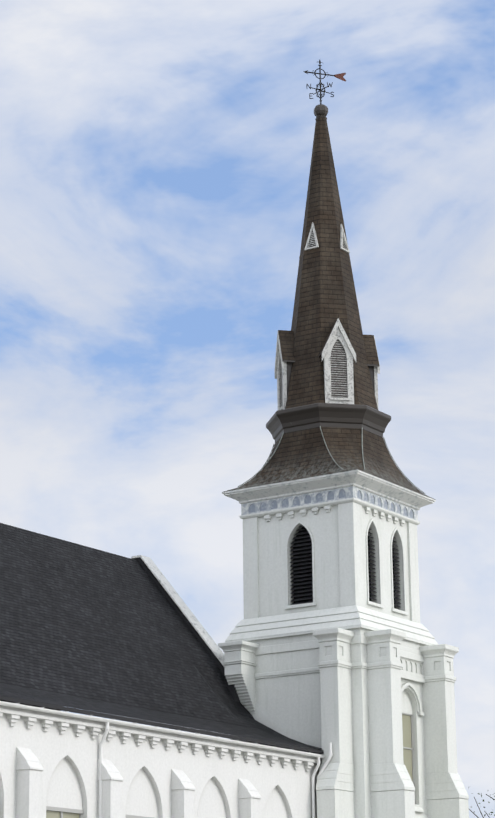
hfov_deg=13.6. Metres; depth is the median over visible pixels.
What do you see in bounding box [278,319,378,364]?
spire dormer roofs
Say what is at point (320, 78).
iron weathervane
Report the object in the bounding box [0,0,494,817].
sky
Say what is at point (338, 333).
vent dormer trim
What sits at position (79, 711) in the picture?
nave roof edge
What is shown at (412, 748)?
tower window frame
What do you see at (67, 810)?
nave window frames
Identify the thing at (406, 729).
tower window glass
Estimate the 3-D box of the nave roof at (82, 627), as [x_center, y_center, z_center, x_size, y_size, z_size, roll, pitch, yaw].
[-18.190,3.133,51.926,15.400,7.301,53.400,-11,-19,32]
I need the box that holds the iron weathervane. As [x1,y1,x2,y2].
[303,60,334,103]
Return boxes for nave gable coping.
[131,555,224,667]
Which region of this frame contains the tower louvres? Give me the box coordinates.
[290,525,400,608]
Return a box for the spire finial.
[314,104,327,119]
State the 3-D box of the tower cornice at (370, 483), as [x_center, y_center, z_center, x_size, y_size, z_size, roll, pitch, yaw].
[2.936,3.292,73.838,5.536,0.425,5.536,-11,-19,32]
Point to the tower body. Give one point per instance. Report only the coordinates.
(276, 626)
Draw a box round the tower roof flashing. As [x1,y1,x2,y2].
[238,426,425,493]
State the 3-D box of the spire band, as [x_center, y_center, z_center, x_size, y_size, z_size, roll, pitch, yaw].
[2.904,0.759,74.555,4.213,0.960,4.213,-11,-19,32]
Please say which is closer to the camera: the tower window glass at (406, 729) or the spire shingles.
the tower window glass at (406, 729)
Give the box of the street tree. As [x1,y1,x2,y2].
[469,793,494,817]
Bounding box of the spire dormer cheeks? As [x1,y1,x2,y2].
[278,231,378,406]
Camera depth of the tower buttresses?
68.56 m
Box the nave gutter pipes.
[0,701,332,817]
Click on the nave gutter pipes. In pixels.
(106, 721)
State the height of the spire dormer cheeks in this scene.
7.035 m
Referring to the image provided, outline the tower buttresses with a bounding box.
[218,628,468,817]
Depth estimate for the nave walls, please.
59.67 m
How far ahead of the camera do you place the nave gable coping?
72.52 m
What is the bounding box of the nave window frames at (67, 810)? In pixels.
[46,806,151,817]
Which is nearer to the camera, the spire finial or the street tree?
the spire finial
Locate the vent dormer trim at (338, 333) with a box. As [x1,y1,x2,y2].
[274,222,379,409]
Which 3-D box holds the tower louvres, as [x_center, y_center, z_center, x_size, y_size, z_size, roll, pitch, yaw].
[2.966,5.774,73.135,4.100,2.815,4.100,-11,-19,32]
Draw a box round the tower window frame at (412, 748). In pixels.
[402,713,414,793]
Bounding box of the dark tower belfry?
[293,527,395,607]
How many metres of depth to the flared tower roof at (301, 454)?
72.49 m
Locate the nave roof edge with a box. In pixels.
[0,696,323,753]
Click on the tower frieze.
(351, 491)
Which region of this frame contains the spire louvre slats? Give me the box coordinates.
[279,230,347,407]
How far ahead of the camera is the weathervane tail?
78.59 m
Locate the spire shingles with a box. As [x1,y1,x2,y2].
[285,118,377,409]
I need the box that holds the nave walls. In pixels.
[0,705,320,817]
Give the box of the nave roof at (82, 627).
[0,523,321,749]
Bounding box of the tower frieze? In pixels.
[241,486,417,520]
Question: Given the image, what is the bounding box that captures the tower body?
[225,497,437,817]
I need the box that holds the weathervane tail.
[334,73,345,80]
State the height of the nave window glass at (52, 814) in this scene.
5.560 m
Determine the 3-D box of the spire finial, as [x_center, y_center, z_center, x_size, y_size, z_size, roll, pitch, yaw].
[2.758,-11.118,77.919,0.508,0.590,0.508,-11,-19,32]
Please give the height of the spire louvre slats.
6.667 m
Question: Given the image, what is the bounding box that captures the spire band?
[266,403,390,442]
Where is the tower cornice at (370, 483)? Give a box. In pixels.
[222,469,435,509]
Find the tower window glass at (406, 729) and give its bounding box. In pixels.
[402,714,412,781]
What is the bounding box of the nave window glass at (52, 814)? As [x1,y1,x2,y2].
[46,810,78,817]
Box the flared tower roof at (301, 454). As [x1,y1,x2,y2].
[224,427,432,498]

